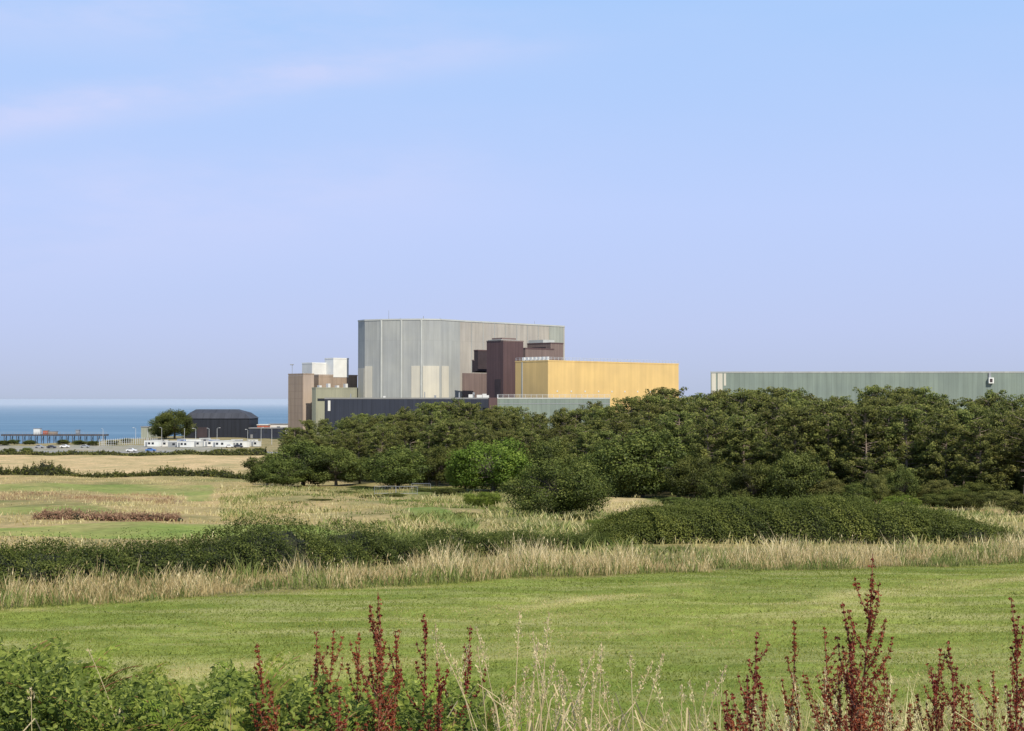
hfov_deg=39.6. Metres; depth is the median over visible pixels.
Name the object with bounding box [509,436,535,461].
pine tree
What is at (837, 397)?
pine tree
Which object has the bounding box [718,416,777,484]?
pine tree
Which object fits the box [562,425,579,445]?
pine tree
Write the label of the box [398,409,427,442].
pine tree
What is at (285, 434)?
pine tree
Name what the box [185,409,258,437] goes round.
black barn
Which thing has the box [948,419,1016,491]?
pine tree
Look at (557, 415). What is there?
pine tree
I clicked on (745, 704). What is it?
dock plant
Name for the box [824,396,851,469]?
pine tree
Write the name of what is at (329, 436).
pine tree
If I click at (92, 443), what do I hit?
shrub
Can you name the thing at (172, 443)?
portable cabin
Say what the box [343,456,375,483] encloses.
broadleaf tree
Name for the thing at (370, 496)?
shrub
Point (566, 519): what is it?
rough dry grass
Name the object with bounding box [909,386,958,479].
pine tree
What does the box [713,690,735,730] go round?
dock plant
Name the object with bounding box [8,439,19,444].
shrub
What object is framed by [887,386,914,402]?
pine tree
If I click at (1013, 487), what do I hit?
shrub
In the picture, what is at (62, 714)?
fern
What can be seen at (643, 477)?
broadleaf tree
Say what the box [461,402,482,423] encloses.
pine tree
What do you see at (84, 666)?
fern
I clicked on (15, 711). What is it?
fern
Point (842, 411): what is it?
pine tree
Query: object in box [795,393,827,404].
pine tree
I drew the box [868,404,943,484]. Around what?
pine tree
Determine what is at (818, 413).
pine tree
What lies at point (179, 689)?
fern
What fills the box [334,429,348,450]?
pine tree
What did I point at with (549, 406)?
green grey building
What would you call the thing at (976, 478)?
shrub
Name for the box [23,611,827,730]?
seeding grass
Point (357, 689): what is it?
dock plant
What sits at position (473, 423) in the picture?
pine tree
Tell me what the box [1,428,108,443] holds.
jetty
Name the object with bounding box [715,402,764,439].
pine tree
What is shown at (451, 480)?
broadleaf tree
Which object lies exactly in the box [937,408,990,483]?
pine tree
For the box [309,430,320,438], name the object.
pine tree
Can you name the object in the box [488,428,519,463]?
pine tree
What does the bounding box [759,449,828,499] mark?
broadleaf tree
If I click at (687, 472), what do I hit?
broadleaf tree
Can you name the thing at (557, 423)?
pine tree
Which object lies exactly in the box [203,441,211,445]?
portable cabin
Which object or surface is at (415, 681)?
fern
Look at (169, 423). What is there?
broadleaf tree
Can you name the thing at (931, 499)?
shrub
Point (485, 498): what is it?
shrub
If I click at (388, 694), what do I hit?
dock plant
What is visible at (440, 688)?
dock plant
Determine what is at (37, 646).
fern
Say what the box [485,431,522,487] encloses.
pine tree
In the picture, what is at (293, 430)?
pine tree
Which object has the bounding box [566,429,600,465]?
pine tree
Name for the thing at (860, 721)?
dock plant
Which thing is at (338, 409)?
navy building
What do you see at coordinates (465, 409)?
pine tree
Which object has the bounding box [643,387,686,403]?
pine tree
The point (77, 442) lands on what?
shrub
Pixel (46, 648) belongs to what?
fern
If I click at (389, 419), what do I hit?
pine tree
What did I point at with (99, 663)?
fern
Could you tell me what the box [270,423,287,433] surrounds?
workshop
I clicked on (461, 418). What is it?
pine tree
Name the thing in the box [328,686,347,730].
dock plant
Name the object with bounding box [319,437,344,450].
pine tree
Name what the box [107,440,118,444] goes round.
shrub
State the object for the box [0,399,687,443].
sea
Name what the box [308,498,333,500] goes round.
shrub
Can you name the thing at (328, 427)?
pine tree
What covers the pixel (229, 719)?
fern
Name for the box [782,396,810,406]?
pine tree
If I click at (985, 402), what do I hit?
pine tree
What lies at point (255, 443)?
portable cabin
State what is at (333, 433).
pine tree
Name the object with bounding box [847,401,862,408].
pine tree
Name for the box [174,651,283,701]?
fern
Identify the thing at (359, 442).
pine tree
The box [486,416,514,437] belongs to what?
pine tree
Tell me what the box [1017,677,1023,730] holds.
dock plant
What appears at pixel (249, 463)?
broadleaf tree
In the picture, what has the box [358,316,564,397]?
reactor building
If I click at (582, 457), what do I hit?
broadleaf tree
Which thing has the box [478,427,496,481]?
pine tree
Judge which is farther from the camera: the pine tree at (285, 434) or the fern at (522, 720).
the pine tree at (285, 434)
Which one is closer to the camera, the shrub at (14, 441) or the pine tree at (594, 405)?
the pine tree at (594, 405)
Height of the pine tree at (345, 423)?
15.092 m
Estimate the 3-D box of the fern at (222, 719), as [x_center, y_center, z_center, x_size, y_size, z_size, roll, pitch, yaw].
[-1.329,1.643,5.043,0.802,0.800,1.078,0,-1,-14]
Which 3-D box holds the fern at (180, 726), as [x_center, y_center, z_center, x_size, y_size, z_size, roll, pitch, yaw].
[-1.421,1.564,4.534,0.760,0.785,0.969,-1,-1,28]
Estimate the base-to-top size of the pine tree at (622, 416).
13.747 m
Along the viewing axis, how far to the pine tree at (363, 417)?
392.57 m
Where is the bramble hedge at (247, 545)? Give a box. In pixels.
[0,505,613,588]
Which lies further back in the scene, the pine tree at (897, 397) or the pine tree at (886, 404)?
the pine tree at (897, 397)
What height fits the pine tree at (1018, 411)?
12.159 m
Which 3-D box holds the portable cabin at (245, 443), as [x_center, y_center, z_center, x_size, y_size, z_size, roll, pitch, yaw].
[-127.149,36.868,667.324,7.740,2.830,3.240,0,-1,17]
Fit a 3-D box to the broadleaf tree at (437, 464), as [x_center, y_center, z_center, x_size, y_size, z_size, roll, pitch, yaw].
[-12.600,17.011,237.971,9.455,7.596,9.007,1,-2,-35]
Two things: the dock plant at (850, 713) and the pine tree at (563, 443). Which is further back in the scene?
the pine tree at (563, 443)
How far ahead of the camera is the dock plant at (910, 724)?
4.32 m
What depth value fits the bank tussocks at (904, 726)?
5.38 m
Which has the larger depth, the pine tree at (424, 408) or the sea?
the sea
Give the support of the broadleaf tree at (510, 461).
on the ground at (206, 490)
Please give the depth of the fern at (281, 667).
6.55 m
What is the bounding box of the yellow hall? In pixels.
[515,357,678,411]
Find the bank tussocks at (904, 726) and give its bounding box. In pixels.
[578,662,1023,730]
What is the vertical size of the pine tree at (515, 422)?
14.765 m
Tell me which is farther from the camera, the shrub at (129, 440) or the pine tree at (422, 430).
the shrub at (129, 440)
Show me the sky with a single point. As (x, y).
(200, 199)
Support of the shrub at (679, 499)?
on the ground at (206, 490)
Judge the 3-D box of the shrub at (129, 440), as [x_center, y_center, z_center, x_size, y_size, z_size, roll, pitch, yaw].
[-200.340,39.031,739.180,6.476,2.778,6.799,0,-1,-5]
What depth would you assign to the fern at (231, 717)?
5.45 m
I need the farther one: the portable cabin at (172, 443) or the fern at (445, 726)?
the portable cabin at (172, 443)
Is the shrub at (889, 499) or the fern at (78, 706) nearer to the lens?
the fern at (78, 706)
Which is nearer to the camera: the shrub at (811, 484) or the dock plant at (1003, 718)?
the dock plant at (1003, 718)
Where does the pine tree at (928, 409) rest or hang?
on the ground at (206, 490)
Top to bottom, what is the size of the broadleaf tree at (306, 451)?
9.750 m
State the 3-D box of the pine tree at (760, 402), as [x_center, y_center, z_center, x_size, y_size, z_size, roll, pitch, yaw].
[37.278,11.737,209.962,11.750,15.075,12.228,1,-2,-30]
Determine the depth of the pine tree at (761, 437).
185.88 m
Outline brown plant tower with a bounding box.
[472,338,523,397]
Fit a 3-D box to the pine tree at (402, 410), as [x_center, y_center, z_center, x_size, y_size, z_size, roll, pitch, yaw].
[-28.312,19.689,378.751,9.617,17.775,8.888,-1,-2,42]
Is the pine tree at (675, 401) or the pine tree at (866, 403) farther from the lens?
the pine tree at (675, 401)
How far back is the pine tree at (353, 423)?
355.66 m
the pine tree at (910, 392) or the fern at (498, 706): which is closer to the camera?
the fern at (498, 706)
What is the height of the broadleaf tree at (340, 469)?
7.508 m
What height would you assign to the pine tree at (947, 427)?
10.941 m
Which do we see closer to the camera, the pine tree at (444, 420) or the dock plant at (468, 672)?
the dock plant at (468, 672)
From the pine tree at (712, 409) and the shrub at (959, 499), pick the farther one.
the pine tree at (712, 409)
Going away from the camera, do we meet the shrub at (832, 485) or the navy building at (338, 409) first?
the shrub at (832, 485)
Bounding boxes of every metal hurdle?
[374,486,395,494]
[396,486,417,493]
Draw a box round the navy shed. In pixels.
[249,427,285,438]
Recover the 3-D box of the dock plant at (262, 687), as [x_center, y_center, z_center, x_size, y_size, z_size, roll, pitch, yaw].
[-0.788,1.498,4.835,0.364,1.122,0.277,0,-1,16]
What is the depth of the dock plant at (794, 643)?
4.98 m
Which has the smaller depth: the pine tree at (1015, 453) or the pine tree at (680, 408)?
the pine tree at (1015, 453)
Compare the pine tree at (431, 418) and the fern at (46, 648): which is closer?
the fern at (46, 648)
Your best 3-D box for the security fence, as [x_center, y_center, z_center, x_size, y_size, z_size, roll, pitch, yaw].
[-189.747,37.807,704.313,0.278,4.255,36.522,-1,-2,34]
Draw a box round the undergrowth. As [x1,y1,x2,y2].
[0,636,487,730]
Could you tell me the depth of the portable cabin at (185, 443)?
661.96 m
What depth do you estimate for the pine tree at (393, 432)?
298.54 m
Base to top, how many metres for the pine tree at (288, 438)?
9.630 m
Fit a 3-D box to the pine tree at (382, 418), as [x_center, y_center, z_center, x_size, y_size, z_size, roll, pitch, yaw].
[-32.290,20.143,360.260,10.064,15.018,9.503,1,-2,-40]
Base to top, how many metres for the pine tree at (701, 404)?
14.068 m
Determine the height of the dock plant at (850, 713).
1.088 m
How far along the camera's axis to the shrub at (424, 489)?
213.60 m
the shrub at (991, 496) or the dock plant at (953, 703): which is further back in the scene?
the shrub at (991, 496)
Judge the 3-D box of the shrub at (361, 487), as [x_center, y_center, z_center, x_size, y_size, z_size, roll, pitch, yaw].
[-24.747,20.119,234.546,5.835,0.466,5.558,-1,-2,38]
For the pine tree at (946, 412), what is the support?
on the ground at (206, 490)
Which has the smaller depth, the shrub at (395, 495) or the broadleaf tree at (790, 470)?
the broadleaf tree at (790, 470)
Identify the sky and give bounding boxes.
[0,0,1023,398]
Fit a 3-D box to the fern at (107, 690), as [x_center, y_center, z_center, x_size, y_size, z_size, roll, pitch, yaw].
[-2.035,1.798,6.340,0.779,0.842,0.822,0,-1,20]
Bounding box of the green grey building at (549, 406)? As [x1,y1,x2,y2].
[488,394,609,428]
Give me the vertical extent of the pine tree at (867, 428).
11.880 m
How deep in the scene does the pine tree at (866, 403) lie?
194.18 m
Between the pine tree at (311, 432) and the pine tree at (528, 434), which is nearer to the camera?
the pine tree at (528, 434)
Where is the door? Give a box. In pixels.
[197,427,206,436]
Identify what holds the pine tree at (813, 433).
on the ground at (206, 490)
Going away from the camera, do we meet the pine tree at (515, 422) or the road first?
the pine tree at (515, 422)
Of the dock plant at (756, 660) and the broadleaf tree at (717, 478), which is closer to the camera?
the dock plant at (756, 660)
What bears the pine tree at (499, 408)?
on the ground at (206, 490)
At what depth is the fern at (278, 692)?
4.93 m
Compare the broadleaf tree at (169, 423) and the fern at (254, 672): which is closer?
the fern at (254, 672)
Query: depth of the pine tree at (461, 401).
353.97 m
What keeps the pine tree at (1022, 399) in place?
on the ground at (206, 490)
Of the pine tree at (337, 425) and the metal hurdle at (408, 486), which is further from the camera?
the pine tree at (337, 425)
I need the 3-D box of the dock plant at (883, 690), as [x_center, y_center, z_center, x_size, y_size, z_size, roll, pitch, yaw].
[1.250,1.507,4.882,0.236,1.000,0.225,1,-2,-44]
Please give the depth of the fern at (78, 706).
4.86 m
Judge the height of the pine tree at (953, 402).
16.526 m
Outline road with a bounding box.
[17,450,277,452]
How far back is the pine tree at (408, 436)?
272.64 m
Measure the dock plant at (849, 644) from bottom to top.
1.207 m
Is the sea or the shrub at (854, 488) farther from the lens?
the sea
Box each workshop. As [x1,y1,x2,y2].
[257,424,269,426]
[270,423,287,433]
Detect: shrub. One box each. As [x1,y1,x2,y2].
[0,440,11,444]
[3,448,16,451]
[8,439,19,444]
[22,440,36,444]
[56,439,70,444]
[72,440,87,444]
[86,441,98,444]
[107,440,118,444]
[121,438,132,442]
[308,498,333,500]
[331,490,360,492]
[347,486,375,488]
[358,495,385,498]
[381,493,405,496]
[409,488,437,491]
[431,487,464,494]
[462,491,502,507]
[548,513,595,519]
[585,518,601,525]
[656,496,693,504]
[798,474,825,498]
[806,477,846,496]
[838,481,880,500]
[859,471,890,502]
[879,494,922,506]
[880,467,907,498]
[886,464,922,499]
[911,493,948,505]
[915,484,924,497]
[921,479,953,494]
[932,488,974,497]
[938,491,991,510]
[953,481,994,495]
[968,469,999,490]
[979,490,1021,503]
[994,494,1023,512]
[999,484,1020,494]
[1009,473,1023,493]
[1017,475,1023,494]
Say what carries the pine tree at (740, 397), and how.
on the ground at (206, 490)
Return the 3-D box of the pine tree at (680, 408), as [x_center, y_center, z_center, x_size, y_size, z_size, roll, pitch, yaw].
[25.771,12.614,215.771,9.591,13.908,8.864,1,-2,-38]
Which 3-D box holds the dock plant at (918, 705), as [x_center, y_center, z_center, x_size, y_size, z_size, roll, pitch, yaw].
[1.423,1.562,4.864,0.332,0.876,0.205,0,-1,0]
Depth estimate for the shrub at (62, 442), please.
703.61 m
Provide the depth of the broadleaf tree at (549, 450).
208.48 m
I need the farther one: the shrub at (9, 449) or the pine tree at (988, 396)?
the shrub at (9, 449)
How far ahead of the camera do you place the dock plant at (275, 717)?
4.66 m
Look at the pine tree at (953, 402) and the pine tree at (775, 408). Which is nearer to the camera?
the pine tree at (775, 408)
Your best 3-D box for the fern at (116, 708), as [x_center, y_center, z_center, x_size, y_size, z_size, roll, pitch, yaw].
[-1.625,1.748,5.614,0.761,0.770,0.908,-1,-2,40]
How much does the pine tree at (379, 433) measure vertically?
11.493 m
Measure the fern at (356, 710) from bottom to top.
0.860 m
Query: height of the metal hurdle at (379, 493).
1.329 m
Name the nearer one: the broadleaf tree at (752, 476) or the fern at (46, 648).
the fern at (46, 648)
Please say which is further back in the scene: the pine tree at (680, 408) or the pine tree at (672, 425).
the pine tree at (680, 408)
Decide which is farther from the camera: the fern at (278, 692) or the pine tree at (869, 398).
the pine tree at (869, 398)
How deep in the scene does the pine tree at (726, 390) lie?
243.33 m
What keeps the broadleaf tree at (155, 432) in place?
on the ground at (206, 490)
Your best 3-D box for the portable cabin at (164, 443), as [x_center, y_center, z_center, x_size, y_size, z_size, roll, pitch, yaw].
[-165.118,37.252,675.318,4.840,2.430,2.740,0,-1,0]
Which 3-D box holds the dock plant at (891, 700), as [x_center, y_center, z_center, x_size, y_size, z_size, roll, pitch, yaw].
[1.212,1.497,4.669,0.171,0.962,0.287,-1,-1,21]
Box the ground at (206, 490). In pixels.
[0,436,1023,730]
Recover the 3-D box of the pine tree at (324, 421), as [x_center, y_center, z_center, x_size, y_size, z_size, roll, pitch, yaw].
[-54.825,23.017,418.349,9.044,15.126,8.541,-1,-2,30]
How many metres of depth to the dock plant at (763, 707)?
4.93 m
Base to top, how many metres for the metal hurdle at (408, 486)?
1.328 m
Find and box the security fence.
[99,437,150,445]
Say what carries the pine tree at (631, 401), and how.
on the ground at (206, 490)
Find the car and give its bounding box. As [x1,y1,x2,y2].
[126,448,136,451]
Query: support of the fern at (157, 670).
on the ground at (206, 490)
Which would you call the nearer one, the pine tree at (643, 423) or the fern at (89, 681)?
the fern at (89, 681)
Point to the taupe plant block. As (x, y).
(544, 348)
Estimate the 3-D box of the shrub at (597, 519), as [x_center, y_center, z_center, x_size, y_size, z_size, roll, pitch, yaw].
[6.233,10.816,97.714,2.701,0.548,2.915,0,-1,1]
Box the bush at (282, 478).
[253,457,313,485]
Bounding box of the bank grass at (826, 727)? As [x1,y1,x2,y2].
[625,667,1023,730]
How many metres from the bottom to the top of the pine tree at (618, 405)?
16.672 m
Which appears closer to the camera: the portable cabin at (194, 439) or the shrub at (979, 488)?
the shrub at (979, 488)
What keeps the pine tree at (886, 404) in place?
on the ground at (206, 490)
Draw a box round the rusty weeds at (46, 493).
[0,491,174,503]
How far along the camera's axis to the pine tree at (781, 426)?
185.33 m
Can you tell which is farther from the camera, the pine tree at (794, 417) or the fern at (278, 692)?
the pine tree at (794, 417)
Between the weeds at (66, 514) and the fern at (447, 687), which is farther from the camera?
the weeds at (66, 514)
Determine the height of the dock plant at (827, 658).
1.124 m
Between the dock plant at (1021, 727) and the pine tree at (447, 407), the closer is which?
the dock plant at (1021, 727)
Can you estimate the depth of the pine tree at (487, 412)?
301.79 m
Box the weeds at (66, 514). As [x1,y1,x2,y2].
[31,505,182,521]
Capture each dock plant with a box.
[249,644,273,730]
[255,679,280,730]
[285,631,329,730]
[311,629,343,730]
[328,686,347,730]
[337,632,370,730]
[343,592,402,730]
[361,621,391,728]
[374,631,402,730]
[381,614,443,730]
[407,661,449,730]
[442,625,485,730]
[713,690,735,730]
[725,711,739,730]
[730,674,758,730]
[737,632,769,730]
[753,674,773,730]
[775,619,799,730]
[790,675,801,730]
[802,554,893,730]
[805,627,846,730]
[824,602,876,730]
[825,668,852,730]
[841,645,865,730]
[852,691,879,730]
[868,657,888,730]
[876,673,902,730]
[904,702,913,730]
[913,694,933,730]
[923,648,946,730]
[929,667,957,730]
[940,640,984,730]
[957,685,974,730]
[969,671,999,730]
[986,597,1023,730]
[1001,679,1023,730]
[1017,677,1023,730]
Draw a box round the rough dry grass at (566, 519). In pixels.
[218,483,1023,559]
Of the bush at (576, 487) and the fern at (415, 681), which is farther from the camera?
the bush at (576, 487)
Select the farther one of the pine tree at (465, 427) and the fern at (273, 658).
the pine tree at (465, 427)
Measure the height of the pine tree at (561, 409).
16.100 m
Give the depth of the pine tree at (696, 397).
252.56 m
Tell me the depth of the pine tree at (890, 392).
204.40 m
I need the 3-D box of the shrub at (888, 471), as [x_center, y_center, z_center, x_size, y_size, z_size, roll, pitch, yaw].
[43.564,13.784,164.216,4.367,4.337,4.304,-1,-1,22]
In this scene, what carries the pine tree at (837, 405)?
on the ground at (206, 490)
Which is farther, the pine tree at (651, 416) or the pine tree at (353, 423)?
the pine tree at (353, 423)
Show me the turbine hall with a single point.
(956, 385)
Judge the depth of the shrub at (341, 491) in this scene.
204.04 m
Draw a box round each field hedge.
[0,446,266,455]
[0,459,246,478]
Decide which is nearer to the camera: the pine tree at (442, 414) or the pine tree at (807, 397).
the pine tree at (807, 397)
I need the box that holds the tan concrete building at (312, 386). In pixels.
[288,358,357,438]
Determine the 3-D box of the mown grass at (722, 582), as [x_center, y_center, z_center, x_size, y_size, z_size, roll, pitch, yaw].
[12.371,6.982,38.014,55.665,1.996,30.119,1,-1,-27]
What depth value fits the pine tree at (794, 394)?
239.54 m
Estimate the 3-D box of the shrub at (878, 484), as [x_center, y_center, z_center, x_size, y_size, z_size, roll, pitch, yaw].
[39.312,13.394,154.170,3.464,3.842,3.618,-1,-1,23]
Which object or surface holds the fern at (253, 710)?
on the ground at (206, 490)
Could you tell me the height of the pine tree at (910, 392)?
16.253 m
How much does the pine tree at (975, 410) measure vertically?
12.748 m
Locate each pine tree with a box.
[278,427,290,447]
[282,427,305,448]
[282,435,300,458]
[296,420,316,439]
[296,434,316,449]
[308,439,326,461]
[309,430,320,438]
[314,418,332,436]
[314,425,337,438]
[314,429,338,441]
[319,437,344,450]
[324,435,344,448]
[334,419,345,429]
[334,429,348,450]
[339,416,360,433]
[340,419,362,449]
[342,434,362,456]
[347,433,374,457]
[348,424,370,454]
[350,413,375,428]
[357,424,389,459]
[359,416,382,432]
[361,426,395,465]
[373,415,394,431]
[377,420,426,466]
[384,413,421,444]
[385,413,401,432]
[385,425,403,454]
[396,406,412,414]
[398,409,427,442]
[402,422,428,450]
[406,405,430,423]
[412,423,440,483]
[415,402,444,430]
[416,415,437,480]
[417,418,455,483]
[420,421,466,471]
[425,408,453,425]
[434,403,467,422]
[446,397,465,410]
[449,402,481,432]
[450,420,474,450]
[454,416,472,432]
[460,420,484,446]
[460,425,489,452]
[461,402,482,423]
[467,408,504,444]
[477,405,509,428]
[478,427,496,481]
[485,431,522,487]
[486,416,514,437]
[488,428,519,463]
[498,411,529,440]
[502,406,529,425]
[509,426,530,438]
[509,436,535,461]
[517,430,542,453]
[519,421,550,440]
[520,411,531,422]
[520,416,542,429]
[530,412,551,427]
[532,427,551,446]
[532,436,572,463]
[537,414,578,442]
[541,428,578,454]
[550,407,569,427]
[550,411,572,428]
[561,409,591,443]
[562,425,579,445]
[566,429,598,462]
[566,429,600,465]
[573,407,616,444]
[576,401,604,420]
[577,417,609,451]
[582,429,621,473]
[590,405,617,432]
[600,418,634,491]
[605,419,631,446]
[607,396,650,426]
[608,403,625,416]
[615,410,640,441]
[618,412,668,466]
[622,419,661,461]
[631,403,673,436]
[635,394,671,412]
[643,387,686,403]
[654,403,696,443]
[655,410,706,496]
[660,395,695,426]
[660,411,700,458]
[673,396,696,412]
[687,410,735,486]
[688,392,705,404]
[688,399,729,454]
[689,394,723,446]
[690,405,733,462]
[701,391,733,414]
[710,388,742,413]
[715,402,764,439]
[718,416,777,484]
[720,390,760,427]
[720,413,771,468]
[728,408,760,463]
[731,394,788,460]
[732,387,769,398]
[755,398,792,466]
[758,386,798,436]
[763,405,827,499]
[766,404,806,470]
[770,399,814,445]
[771,406,834,464]
[780,387,807,403]
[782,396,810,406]
[782,415,832,465]
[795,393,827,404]
[806,399,850,475]
[807,412,862,484]
[818,405,905,483]
[819,402,865,483]
[820,396,844,414]
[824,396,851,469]
[832,405,911,487]
[843,397,885,479]
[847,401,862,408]
[852,384,889,418]
[860,398,914,469]
[861,395,882,475]
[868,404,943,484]
[873,393,928,484]
[874,388,922,438]
[878,391,924,453]
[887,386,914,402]
[904,405,943,479]
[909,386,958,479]
[910,411,967,487]
[919,397,955,483]
[921,394,964,410]
[930,408,965,478]
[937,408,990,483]
[943,403,961,486]
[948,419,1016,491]
[949,404,996,483]
[954,405,992,483]
[958,397,991,481]
[972,410,1023,484]
[974,395,1002,483]
[984,389,1019,435]
[988,399,1023,469]
[992,414,1023,494]
[996,409,1023,485]
[1002,417,1023,488]
[1011,395,1023,414]
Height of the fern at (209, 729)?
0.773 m
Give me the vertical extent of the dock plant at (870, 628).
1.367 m
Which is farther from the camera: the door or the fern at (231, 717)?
the door
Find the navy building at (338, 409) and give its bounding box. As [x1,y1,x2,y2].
[324,392,488,431]
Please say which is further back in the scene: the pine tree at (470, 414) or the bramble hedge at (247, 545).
the pine tree at (470, 414)
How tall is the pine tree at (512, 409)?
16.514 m
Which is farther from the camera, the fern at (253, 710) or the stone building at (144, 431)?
the stone building at (144, 431)
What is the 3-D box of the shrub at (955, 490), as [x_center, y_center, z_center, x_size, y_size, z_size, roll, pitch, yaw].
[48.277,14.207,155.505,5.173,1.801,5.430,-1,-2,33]
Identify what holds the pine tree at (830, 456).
on the ground at (206, 490)
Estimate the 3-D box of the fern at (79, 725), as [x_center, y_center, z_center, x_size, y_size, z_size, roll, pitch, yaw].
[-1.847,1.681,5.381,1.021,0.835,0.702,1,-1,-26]
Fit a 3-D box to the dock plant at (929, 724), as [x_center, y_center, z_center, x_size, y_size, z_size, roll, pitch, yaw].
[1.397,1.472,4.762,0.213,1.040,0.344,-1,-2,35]
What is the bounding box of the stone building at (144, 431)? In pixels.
[140,426,157,437]
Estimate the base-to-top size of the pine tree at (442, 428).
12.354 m
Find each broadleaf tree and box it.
[147,413,171,438]
[150,408,197,438]
[240,454,291,484]
[260,435,338,485]
[304,447,369,485]
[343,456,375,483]
[362,442,431,487]
[414,444,459,485]
[444,461,484,491]
[445,436,536,491]
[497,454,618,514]
[522,438,577,483]
[577,442,629,496]
[585,422,691,497]
[662,454,716,500]
[697,464,744,500]
[722,461,774,499]
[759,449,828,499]
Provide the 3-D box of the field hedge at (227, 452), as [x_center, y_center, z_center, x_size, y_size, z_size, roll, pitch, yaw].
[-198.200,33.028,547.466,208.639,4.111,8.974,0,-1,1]
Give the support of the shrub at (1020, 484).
on the ground at (206, 490)
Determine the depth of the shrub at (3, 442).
687.65 m
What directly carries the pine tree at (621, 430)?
on the ground at (206, 490)
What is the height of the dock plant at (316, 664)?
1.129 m
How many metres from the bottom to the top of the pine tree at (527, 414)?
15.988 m
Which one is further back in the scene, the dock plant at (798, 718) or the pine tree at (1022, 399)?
the pine tree at (1022, 399)
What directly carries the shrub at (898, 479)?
on the ground at (206, 490)
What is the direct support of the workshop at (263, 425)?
on the ground at (206, 490)
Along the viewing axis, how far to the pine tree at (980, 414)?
203.31 m
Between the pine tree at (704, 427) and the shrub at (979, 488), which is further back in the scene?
the pine tree at (704, 427)
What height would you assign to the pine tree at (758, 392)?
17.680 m
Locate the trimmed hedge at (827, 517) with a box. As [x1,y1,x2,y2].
[584,490,1023,545]
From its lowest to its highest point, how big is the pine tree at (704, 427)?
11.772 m
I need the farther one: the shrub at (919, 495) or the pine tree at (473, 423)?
the pine tree at (473, 423)
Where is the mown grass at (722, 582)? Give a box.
[0,562,1023,730]
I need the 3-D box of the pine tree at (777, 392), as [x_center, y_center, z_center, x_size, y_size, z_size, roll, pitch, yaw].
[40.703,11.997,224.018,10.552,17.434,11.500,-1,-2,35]
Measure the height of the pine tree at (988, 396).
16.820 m
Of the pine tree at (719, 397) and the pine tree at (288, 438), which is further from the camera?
the pine tree at (288, 438)
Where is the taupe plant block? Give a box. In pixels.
[523,340,563,359]
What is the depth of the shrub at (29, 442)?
709.71 m
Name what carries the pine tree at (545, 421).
on the ground at (206, 490)
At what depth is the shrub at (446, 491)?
198.92 m
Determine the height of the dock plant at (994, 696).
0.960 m
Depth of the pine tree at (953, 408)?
214.02 m
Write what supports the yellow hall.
on the ground at (206, 490)
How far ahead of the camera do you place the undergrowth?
5.01 m
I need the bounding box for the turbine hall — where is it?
[710,371,1023,412]
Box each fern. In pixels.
[0,713,161,730]
[1,641,138,719]
[1,679,39,730]
[4,673,162,730]
[10,636,59,665]
[44,694,108,730]
[54,678,96,703]
[54,709,224,730]
[64,684,104,730]
[73,662,108,674]
[79,642,143,694]
[82,695,180,727]
[92,715,219,730]
[103,680,177,694]
[110,660,170,694]
[114,722,167,730]
[116,668,258,712]
[119,708,152,729]
[122,713,146,730]
[129,695,184,730]
[164,679,314,729]
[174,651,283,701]
[180,720,327,730]
[194,703,336,728]
[202,713,243,726]
[210,696,245,730]
[238,699,371,730]
[240,675,303,730]
[263,654,300,701]
[289,718,461,730]
[331,697,377,730]
[334,688,447,712]
[340,679,480,702]
[406,674,491,719]
[425,673,452,722]
[469,708,538,730]
[485,675,533,730]
[486,692,518,730]
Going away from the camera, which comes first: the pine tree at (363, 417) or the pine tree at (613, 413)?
the pine tree at (613, 413)
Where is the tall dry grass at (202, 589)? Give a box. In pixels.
[0,526,1023,607]
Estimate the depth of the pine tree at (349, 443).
308.80 m
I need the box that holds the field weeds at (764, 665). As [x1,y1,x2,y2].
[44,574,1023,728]
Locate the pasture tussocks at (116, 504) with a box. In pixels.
[0,471,292,551]
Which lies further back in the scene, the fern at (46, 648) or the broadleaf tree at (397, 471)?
the broadleaf tree at (397, 471)
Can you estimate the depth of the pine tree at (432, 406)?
347.42 m
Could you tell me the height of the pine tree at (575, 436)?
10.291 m
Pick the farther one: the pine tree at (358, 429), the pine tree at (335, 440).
the pine tree at (358, 429)
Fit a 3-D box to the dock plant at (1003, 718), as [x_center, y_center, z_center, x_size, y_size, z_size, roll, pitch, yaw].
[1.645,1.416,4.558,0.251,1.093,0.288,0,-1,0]
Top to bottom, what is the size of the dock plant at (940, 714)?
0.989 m
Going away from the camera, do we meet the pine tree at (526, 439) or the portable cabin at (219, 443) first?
the pine tree at (526, 439)
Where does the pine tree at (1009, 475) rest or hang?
on the ground at (206, 490)
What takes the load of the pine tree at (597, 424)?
on the ground at (206, 490)
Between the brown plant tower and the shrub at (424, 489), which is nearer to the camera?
the shrub at (424, 489)
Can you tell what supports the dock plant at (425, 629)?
on the ground at (206, 490)
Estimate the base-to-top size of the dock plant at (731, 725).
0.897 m
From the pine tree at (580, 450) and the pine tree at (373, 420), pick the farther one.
the pine tree at (373, 420)
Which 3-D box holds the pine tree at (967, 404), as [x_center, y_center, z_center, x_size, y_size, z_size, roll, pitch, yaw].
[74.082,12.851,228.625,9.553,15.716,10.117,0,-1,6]
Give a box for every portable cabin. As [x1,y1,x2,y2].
[144,440,161,446]
[159,441,167,446]
[168,441,176,446]
[177,441,193,446]
[186,439,202,440]
[194,441,202,446]
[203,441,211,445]
[212,440,232,446]
[233,441,249,446]
[250,441,261,445]

